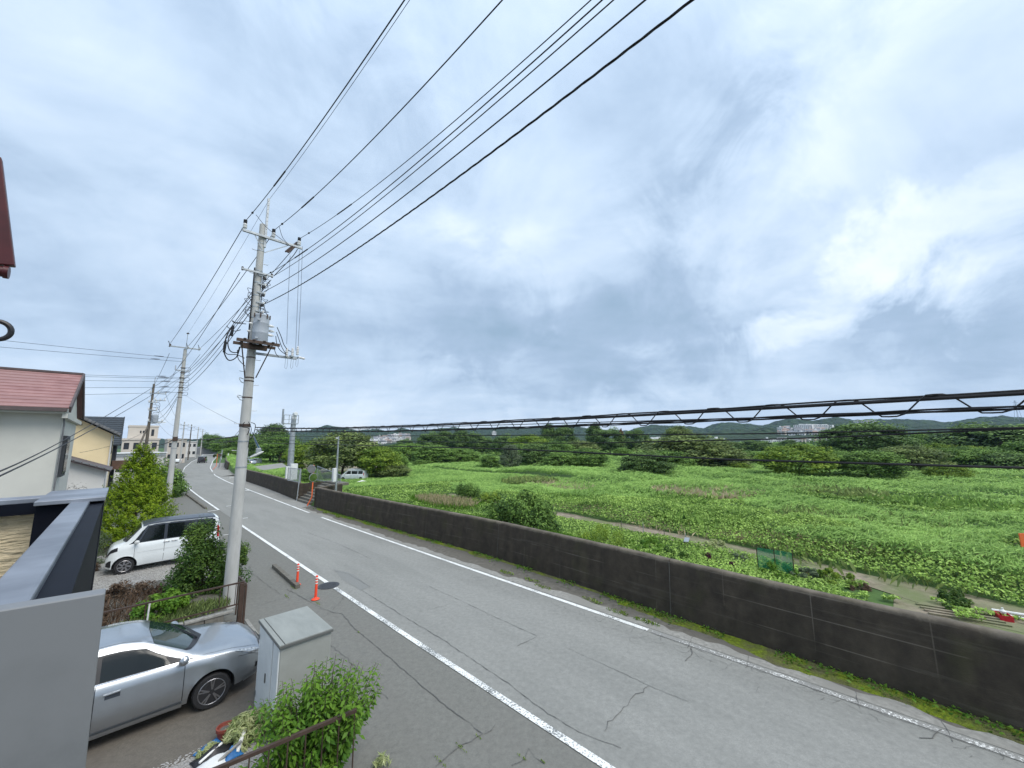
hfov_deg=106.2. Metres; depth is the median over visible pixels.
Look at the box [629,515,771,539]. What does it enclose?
tall weeds
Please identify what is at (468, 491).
wild bush
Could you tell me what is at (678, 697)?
road cracks
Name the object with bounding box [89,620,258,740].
parked car
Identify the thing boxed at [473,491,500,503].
wild bush
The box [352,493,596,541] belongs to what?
bank grass
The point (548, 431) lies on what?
tree
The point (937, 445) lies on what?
tree
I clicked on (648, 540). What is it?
allotment plant
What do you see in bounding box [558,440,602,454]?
tree
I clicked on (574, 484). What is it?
tall weeds
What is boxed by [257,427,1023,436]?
telephone cable
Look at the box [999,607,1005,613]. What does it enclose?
plastic bag
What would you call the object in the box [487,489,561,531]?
wild bush
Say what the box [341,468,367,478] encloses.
parked car
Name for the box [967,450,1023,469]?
tree
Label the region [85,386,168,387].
power cable
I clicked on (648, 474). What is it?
tall weeds
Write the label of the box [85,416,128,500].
charcoal house
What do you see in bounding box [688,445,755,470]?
tree
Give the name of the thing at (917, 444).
tree
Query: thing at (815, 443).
thicket
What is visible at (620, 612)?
verge weeds
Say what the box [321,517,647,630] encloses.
road marking
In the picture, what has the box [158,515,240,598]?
camellia bush
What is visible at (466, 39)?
power cable
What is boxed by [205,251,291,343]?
power cable
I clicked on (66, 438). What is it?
power cable
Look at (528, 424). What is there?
telephone cable
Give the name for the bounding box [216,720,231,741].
flower pot
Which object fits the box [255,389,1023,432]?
communication cable
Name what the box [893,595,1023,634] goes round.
bare earth
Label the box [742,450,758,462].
tree
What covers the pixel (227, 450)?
tree
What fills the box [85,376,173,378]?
power cable
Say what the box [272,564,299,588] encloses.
kerb stone
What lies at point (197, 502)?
kerb stone
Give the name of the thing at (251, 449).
tree
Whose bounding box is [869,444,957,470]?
tree
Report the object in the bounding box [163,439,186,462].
apartment building
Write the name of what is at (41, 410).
grey house
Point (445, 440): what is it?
tree
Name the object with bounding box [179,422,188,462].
utility pole
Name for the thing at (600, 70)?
power cable
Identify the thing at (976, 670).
flood wall
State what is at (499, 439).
tree
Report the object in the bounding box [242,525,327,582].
road marking
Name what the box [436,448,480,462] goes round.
tree
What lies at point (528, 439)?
tree
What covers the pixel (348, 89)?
power cable
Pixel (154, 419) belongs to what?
utility pole
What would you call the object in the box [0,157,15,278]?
roof eave
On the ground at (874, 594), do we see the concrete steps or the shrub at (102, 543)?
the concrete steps
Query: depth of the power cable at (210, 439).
17.22 m
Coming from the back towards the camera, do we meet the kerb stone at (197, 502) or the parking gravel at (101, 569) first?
the kerb stone at (197, 502)
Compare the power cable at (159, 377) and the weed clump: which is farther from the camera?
the power cable at (159, 377)
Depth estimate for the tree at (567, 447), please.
115.72 m
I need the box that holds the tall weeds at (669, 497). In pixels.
[588,486,713,505]
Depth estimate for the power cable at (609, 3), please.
5.30 m
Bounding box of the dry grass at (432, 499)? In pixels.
[415,493,478,508]
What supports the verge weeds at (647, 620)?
on the gutter strip
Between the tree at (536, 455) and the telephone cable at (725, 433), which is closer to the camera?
the telephone cable at (725, 433)
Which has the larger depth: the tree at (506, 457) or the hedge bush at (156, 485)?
the tree at (506, 457)
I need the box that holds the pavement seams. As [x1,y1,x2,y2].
[246,568,543,765]
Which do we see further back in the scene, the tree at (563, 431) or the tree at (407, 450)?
the tree at (563, 431)
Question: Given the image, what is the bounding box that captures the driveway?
[85,671,256,767]
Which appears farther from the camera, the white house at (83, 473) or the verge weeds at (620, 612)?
the white house at (83, 473)
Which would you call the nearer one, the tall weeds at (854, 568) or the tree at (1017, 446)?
the tall weeds at (854, 568)
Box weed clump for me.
[129,587,190,620]
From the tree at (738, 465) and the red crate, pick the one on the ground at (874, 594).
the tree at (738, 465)
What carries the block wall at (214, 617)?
on the pavement
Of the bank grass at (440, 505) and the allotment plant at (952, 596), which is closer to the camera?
the allotment plant at (952, 596)
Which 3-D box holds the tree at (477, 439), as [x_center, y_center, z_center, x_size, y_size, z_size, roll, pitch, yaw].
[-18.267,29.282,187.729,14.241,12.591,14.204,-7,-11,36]
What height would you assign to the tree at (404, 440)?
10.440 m
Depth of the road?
7.91 m
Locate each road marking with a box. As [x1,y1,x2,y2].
[182,459,219,509]
[210,458,309,512]
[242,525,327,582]
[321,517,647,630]
[333,587,614,767]
[651,630,1023,761]
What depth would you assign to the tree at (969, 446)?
96.88 m
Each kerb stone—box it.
[185,493,206,508]
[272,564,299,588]
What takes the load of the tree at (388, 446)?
on the ground at (874, 594)
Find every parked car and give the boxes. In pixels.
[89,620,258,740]
[104,512,219,573]
[197,456,207,462]
[248,459,256,464]
[252,458,261,462]
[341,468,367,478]
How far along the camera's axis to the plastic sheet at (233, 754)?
5.94 m
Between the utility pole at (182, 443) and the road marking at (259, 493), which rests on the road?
the road marking at (259, 493)
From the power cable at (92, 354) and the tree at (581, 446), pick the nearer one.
the power cable at (92, 354)
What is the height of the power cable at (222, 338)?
0.593 m
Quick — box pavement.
[97,454,601,767]
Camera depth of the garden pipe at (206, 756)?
5.89 m
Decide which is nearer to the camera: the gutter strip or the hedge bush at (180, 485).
the gutter strip
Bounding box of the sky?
[0,0,1023,438]
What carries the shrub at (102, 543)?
on the parking gravel at (101, 569)
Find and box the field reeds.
[225,449,1023,577]
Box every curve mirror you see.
[213,453,221,465]
[307,465,317,505]
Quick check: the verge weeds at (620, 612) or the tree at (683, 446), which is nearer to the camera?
the verge weeds at (620, 612)
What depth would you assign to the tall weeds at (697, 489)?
46.01 m
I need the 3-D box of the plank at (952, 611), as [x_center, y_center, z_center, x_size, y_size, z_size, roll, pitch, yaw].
[17.791,9.122,15.331,2.148,0.076,0.140,-6,-10,32]
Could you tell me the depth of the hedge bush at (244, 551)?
13.01 m
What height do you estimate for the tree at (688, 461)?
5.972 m
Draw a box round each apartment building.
[121,425,160,451]
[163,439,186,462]
[185,441,196,456]
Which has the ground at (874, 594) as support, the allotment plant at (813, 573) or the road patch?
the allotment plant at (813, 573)
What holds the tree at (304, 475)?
on the ground at (874, 594)
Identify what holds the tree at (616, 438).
on the ground at (874, 594)
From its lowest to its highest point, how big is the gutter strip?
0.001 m
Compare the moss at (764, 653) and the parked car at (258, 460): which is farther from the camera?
the parked car at (258, 460)
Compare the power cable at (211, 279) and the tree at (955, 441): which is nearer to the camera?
the power cable at (211, 279)
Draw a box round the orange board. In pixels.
[1018,533,1023,546]
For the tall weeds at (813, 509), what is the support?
on the ground at (874, 594)
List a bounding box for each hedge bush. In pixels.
[123,469,173,502]
[153,456,191,497]
[238,539,252,581]
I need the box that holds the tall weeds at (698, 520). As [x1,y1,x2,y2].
[649,506,767,534]
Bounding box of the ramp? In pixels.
[210,463,286,475]
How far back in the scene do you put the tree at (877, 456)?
61.98 m
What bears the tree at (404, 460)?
on the ground at (874, 594)
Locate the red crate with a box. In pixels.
[994,611,1014,622]
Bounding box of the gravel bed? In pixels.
[169,735,263,767]
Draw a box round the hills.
[117,415,1023,448]
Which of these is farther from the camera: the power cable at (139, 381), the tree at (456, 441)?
the tree at (456, 441)
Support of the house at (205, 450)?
on the pavement
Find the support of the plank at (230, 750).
on the soil bag at (212, 762)
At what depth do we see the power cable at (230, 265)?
17.84 m
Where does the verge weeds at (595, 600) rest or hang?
on the verge at (493, 565)
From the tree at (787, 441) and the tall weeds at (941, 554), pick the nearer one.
the tall weeds at (941, 554)
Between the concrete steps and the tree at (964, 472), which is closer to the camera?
the concrete steps
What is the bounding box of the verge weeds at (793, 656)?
[323,509,1023,740]
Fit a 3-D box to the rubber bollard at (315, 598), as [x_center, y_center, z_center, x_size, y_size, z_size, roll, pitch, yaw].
[-6.129,6.369,12.037,0.240,0.700,0.240,9,-14,-44]
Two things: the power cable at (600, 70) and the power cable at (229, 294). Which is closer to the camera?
the power cable at (600, 70)
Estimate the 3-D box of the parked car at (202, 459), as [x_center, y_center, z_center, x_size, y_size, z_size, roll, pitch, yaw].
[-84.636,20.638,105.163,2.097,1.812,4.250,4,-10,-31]
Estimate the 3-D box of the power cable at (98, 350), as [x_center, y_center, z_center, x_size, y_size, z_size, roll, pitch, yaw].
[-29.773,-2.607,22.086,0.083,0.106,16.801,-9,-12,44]
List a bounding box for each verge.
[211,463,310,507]
[302,506,1000,747]
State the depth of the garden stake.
9.40 m
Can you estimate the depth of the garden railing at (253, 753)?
4.87 m
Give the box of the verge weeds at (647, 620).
[635,616,659,626]
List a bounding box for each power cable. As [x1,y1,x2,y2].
[0,371,178,471]
[0,379,177,476]
[4,347,181,361]
[11,341,180,358]
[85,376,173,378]
[85,380,158,381]
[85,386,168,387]
[85,391,174,394]
[171,227,242,341]
[176,272,239,369]
[178,436,237,439]
[181,308,249,386]
[181,313,249,390]
[182,300,250,380]
[183,294,250,374]
[189,236,270,344]
[189,280,270,371]
[192,204,266,326]
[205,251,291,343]
[246,0,404,219]
[261,0,693,305]
[263,0,602,276]
[264,0,645,291]
[271,0,409,196]
[274,0,502,229]
[274,0,613,275]
[301,0,590,237]
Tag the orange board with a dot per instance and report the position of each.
(1021, 537)
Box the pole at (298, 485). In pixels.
[296,469,300,500]
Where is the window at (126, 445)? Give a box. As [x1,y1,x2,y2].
[123,443,128,448]
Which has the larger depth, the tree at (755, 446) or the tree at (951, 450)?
the tree at (755, 446)
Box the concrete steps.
[297,480,348,504]
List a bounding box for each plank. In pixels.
[218,740,241,761]
[916,603,993,616]
[920,606,999,619]
[924,609,1005,623]
[928,612,1011,626]
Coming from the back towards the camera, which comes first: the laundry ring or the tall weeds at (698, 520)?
the tall weeds at (698, 520)
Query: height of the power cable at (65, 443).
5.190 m
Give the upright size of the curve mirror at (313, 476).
3.266 m
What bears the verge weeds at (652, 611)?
on the verge at (493, 565)
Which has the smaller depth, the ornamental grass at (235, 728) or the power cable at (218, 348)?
the ornamental grass at (235, 728)
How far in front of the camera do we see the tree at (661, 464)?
68.56 m
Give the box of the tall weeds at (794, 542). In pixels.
[716,528,883,560]
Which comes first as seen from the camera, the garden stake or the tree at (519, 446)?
the garden stake
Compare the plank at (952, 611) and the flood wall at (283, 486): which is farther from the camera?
the flood wall at (283, 486)
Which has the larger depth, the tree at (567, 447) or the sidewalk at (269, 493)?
the tree at (567, 447)
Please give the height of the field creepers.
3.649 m
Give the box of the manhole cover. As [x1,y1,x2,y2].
[318,582,338,589]
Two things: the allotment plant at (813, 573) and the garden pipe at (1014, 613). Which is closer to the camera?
the garden pipe at (1014, 613)
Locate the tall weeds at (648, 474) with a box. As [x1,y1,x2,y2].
[608,470,674,479]
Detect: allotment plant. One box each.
[571,522,629,547]
[629,535,665,554]
[660,545,703,562]
[699,538,726,554]
[720,552,749,564]
[758,559,798,583]
[789,567,824,581]
[816,567,857,589]
[937,588,974,609]
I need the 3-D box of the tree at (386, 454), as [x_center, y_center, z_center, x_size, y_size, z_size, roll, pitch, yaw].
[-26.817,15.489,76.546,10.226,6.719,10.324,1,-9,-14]
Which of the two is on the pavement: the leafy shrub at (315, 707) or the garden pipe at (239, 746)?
the leafy shrub at (315, 707)
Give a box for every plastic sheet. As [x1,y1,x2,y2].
[192,738,223,755]
[225,745,243,761]
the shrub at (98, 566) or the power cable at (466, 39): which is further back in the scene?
the shrub at (98, 566)
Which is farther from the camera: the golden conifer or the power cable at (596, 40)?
the golden conifer
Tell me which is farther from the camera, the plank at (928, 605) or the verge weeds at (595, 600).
the plank at (928, 605)
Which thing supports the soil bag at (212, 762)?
on the gravel bed
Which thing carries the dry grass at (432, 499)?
on the ground at (874, 594)
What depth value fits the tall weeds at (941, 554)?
21.99 m
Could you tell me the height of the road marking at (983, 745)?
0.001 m
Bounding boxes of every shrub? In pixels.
[95,561,100,570]
[96,527,112,563]
[239,653,381,767]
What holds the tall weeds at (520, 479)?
on the ground at (874, 594)
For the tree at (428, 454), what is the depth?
119.60 m
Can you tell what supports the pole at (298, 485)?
on the sidewalk at (269, 493)
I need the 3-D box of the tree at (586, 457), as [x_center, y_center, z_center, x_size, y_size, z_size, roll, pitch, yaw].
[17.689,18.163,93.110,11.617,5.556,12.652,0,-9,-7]
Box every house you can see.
[0,367,84,497]
[66,456,112,489]
[72,417,121,487]
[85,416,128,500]
[196,447,217,453]
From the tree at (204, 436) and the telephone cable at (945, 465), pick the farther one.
the tree at (204, 436)
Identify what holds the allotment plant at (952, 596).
on the ground at (874, 594)
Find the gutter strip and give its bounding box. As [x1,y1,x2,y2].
[299,507,1023,754]
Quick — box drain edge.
[244,619,258,634]
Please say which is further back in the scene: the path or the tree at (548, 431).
the tree at (548, 431)
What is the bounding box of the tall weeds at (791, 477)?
[731,474,830,486]
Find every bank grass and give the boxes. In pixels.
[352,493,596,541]
[409,493,484,510]
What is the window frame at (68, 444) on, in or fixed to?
in the grey house at (41, 410)
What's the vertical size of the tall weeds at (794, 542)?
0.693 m
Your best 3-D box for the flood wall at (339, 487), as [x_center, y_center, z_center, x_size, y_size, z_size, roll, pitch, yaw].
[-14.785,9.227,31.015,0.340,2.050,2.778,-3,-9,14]
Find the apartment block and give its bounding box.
[793,424,808,428]
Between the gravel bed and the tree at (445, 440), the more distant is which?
the tree at (445, 440)
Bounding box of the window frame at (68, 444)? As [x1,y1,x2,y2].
[62,439,70,473]
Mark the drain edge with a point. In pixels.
(247, 622)
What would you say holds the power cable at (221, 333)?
attached to the utility pole at (171, 468)
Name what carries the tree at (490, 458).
on the ground at (874, 594)
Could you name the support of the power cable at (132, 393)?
attached to the utility pole at (171, 468)
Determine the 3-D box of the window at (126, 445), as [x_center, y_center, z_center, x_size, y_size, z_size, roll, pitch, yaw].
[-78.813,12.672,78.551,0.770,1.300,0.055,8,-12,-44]
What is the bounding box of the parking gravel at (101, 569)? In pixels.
[93,555,210,589]
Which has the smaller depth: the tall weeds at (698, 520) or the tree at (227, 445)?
the tall weeds at (698, 520)
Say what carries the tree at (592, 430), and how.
on the ground at (874, 594)
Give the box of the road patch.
[334,569,369,589]
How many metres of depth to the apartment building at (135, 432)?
81.49 m
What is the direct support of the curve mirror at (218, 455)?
on the sidewalk at (269, 493)
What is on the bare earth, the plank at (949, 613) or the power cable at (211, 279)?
the plank at (949, 613)
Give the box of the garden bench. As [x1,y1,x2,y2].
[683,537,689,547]
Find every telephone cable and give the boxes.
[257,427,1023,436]
[266,414,864,431]
[273,443,1023,468]
[308,428,1023,443]
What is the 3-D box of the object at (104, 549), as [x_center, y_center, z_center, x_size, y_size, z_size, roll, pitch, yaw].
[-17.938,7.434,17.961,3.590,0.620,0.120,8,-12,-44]
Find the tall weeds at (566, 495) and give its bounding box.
[524,487,632,505]
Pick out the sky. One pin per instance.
(756, 202)
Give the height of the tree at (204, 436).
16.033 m
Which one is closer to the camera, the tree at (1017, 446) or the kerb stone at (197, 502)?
the kerb stone at (197, 502)
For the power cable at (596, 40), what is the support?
attached to the utility pole at (258, 330)
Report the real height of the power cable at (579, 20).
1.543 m
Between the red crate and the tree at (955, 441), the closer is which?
the red crate
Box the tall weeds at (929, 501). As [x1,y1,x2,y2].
[862,490,1023,511]
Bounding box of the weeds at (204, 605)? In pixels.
[120,595,231,622]
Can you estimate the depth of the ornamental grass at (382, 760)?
5.77 m
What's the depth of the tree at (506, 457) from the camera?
91.39 m
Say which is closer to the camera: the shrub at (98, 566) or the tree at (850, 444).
the shrub at (98, 566)
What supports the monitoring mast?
on the ground at (874, 594)
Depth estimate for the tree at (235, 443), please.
155.10 m
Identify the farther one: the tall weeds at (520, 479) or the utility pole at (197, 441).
the utility pole at (197, 441)
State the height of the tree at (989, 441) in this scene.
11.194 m
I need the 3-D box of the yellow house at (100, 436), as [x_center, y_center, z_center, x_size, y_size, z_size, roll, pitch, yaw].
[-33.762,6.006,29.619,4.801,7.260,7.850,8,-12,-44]
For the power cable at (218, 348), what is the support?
attached to the utility pole at (171, 468)
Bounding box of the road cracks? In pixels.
[346,542,1021,762]
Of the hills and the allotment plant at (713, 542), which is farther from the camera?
the hills
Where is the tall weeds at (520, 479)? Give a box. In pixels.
[501,474,557,484]
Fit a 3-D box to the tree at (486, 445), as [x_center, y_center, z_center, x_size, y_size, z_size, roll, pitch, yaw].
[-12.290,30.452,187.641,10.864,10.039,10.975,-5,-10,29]
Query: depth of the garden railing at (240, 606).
10.26 m
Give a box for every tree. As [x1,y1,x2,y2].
[197,432,209,446]
[202,434,224,450]
[207,438,233,451]
[216,447,236,457]
[219,435,236,448]
[231,434,256,447]
[248,433,269,457]
[250,423,288,460]
[254,434,302,461]
[280,447,304,465]
[285,439,327,469]
[297,468,322,481]
[303,432,380,474]
[311,442,342,471]
[353,445,403,473]
[370,464,412,476]
[387,444,404,453]
[393,442,424,460]
[395,454,408,467]
[396,438,411,443]
[407,444,455,462]
[412,460,427,465]
[414,431,441,450]
[434,431,453,446]
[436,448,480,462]
[448,429,474,449]
[464,431,487,452]
[477,437,492,453]
[479,455,500,467]
[489,433,513,453]
[497,444,522,466]
[503,434,550,452]
[514,443,523,457]
[516,441,551,464]
[540,424,557,448]
[540,452,584,466]
[542,440,576,456]
[551,424,577,448]
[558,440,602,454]
[563,447,610,465]
[584,426,603,448]
[594,426,627,452]
[611,447,633,456]
[615,450,677,473]
[624,428,650,452]
[630,433,741,466]
[644,449,701,469]
[659,424,695,449]
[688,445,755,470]
[722,462,751,471]
[735,440,773,450]
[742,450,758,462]
[753,443,840,474]
[776,439,799,447]
[805,448,845,468]
[809,419,924,457]
[833,449,915,476]
[866,434,925,447]
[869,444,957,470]
[910,432,935,445]
[918,464,979,478]
[920,421,1023,450]
[922,446,996,464]
[923,442,957,449]
[948,448,1020,471]
[961,445,989,449]
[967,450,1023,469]
[971,425,1023,449]
[986,439,1023,464]
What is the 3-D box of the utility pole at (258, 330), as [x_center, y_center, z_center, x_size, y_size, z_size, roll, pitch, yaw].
[-8.041,0.244,12.583,2.479,13.620,1.058,8,-12,-44]
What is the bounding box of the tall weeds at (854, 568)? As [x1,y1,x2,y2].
[762,531,1023,599]
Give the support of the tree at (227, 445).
on the ground at (874, 594)
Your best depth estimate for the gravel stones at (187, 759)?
5.88 m
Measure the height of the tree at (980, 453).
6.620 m
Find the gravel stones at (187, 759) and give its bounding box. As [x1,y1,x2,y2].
[153,736,263,767]
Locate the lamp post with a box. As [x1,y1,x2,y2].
[332,436,338,490]
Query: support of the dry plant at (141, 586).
on the garden soil
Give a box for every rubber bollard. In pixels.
[296,563,300,584]
[311,575,319,600]
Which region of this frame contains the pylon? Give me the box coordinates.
[1012,400,1022,420]
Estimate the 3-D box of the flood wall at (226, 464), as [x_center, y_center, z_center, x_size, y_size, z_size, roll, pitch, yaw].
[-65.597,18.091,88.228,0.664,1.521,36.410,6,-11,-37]
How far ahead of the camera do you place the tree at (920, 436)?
137.00 m
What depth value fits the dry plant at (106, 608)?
10.01 m
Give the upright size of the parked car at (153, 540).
1.812 m
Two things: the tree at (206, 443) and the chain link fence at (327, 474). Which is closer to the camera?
the chain link fence at (327, 474)
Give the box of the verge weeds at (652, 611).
[642,608,666,617]
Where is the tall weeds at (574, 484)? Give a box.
[526,479,593,489]
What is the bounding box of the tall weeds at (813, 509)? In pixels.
[773,503,965,530]
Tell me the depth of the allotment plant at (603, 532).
25.50 m
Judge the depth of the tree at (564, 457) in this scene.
91.44 m
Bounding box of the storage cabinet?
[254,606,332,729]
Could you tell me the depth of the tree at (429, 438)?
184.66 m
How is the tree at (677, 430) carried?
on the ground at (874, 594)
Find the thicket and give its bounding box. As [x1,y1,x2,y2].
[347,441,985,466]
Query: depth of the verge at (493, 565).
13.37 m
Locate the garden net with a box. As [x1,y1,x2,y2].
[756,545,794,573]
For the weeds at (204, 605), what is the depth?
10.29 m
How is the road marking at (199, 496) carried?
on the road
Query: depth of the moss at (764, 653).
7.70 m
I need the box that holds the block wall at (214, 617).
[179,609,233,625]
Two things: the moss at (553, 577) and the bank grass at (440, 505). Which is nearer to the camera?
the moss at (553, 577)
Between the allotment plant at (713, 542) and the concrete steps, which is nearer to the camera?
the allotment plant at (713, 542)
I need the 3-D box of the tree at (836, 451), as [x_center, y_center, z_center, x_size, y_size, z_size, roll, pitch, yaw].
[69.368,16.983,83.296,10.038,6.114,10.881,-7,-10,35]
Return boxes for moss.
[316,508,493,559]
[494,558,621,601]
[618,600,1023,744]
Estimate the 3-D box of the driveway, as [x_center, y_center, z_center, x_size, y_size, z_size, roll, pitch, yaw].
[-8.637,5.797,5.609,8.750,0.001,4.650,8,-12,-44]
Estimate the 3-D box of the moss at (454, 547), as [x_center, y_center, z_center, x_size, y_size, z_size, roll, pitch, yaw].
[-7.754,8.250,22.291,18.974,0.043,0.432,-9,-12,43]
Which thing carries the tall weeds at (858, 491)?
on the ground at (874, 594)
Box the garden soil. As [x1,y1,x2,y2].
[104,577,228,625]
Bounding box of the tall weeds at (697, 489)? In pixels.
[652,482,765,501]
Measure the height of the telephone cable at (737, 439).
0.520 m
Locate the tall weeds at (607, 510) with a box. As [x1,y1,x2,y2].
[552,503,691,524]
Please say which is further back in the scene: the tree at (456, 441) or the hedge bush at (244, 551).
the tree at (456, 441)
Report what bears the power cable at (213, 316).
attached to the utility pole at (171, 468)
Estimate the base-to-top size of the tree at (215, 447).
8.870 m
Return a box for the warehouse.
[113,452,167,481]
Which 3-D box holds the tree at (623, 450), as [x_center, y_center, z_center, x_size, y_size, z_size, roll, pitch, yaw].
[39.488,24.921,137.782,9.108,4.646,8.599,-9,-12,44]
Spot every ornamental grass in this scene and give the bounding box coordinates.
[194,740,220,758]
[222,705,265,752]
[371,750,391,767]
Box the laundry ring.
[0,319,14,340]
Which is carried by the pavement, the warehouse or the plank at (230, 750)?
the warehouse
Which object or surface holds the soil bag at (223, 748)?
on the gravel bed
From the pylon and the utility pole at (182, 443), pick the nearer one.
the utility pole at (182, 443)
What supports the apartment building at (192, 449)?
on the pavement
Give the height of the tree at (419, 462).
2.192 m
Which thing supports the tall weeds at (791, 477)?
on the ground at (874, 594)
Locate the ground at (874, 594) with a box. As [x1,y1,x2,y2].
[117,448,1023,606]
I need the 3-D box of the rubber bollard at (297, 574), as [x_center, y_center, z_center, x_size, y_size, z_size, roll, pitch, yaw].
[-7.391,6.566,13.260,0.240,0.700,0.240,8,-12,-44]
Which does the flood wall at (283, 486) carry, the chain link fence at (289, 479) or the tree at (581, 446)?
the chain link fence at (289, 479)
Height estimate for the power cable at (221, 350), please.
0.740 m
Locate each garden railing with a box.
[103,576,246,623]
[213,708,356,767]
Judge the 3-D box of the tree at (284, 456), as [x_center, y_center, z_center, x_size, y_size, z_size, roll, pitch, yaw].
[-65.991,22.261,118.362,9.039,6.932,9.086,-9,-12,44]
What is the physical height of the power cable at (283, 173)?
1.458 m
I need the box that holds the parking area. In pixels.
[280,462,380,472]
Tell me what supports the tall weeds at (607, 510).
on the ground at (874, 594)
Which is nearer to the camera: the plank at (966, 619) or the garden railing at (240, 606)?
the garden railing at (240, 606)
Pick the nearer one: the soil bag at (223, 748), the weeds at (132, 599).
the soil bag at (223, 748)
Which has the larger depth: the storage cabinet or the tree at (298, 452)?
the tree at (298, 452)
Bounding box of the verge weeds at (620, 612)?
[606,607,627,616]
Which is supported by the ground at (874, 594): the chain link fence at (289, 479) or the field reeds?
the field reeds
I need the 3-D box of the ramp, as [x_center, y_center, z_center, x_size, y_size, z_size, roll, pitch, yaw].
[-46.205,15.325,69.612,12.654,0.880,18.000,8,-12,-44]
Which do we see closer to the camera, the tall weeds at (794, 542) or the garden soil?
the garden soil
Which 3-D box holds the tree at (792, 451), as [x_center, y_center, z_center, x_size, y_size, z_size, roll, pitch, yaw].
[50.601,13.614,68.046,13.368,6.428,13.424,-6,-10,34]
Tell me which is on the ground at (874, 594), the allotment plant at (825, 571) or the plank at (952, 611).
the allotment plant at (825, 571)
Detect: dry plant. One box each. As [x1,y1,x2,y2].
[102,605,111,625]
[104,578,167,603]
[849,580,871,591]
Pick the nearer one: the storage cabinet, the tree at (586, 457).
the storage cabinet
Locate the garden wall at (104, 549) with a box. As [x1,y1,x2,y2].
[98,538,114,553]
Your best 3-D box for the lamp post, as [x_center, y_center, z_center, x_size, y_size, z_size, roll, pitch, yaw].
[-14.225,6.416,31.060,0.415,4.357,0.340,8,-12,-44]
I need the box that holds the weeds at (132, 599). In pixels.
[102,587,177,625]
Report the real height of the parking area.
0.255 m
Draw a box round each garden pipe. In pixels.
[198,742,222,763]
[236,720,249,751]
[991,608,1023,615]
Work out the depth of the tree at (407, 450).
125.27 m
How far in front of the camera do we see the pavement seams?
7.56 m
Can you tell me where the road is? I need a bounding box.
[183,454,1023,767]
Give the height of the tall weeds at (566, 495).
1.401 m
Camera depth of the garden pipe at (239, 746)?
6.11 m
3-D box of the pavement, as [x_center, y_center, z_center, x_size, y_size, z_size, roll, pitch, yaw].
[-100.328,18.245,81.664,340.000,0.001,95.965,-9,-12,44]
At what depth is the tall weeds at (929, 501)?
36.31 m
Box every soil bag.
[189,741,234,767]
[197,751,227,767]
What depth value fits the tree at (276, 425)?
151.91 m
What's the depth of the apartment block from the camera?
736.94 m
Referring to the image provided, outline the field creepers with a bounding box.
[261,452,1023,621]
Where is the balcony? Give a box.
[0,487,108,767]
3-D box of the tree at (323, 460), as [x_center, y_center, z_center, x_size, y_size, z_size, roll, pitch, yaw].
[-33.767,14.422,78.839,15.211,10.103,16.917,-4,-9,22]
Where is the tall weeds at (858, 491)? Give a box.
[790,482,889,500]
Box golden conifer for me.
[100,442,184,550]
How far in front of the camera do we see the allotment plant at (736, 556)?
22.09 m
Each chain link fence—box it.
[287,467,301,481]
[317,466,340,481]
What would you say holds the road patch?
on the road
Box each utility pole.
[135,377,165,456]
[164,333,200,511]
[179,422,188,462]
[187,424,191,459]
[195,427,201,457]
[222,198,304,608]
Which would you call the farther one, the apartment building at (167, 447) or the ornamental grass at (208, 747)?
the apartment building at (167, 447)
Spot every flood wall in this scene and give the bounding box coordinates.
[224,457,229,469]
[246,469,323,499]
[314,484,342,506]
[315,487,1023,731]
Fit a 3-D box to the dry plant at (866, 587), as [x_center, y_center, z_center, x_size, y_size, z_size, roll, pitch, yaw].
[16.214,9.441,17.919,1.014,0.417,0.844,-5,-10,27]
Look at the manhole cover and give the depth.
13.10 m
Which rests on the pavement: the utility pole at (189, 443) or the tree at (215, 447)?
the utility pole at (189, 443)
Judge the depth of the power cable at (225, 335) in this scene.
18.79 m
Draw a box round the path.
[449,493,1023,632]
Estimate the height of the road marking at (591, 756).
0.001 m
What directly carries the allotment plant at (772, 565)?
on the ground at (874, 594)
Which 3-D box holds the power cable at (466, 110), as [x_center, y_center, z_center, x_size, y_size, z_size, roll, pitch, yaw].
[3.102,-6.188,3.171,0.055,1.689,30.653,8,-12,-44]
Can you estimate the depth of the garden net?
19.95 m
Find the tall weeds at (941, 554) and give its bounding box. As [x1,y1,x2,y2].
[845,532,1022,567]
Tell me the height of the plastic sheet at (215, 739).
0.084 m
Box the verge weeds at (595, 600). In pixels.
[582,596,601,603]
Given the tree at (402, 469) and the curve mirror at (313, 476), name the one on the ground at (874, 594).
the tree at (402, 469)
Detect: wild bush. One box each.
[456,479,481,499]
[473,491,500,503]
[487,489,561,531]
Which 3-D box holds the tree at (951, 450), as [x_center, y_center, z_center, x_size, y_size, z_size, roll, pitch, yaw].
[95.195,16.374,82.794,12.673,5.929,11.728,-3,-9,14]
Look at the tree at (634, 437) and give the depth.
165.44 m
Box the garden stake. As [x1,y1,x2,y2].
[146,603,150,619]
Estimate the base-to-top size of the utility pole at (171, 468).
13.320 m
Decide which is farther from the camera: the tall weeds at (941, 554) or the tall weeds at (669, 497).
the tall weeds at (669, 497)
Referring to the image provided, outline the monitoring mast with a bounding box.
[281,409,298,479]
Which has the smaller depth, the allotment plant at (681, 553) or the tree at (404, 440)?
the allotment plant at (681, 553)

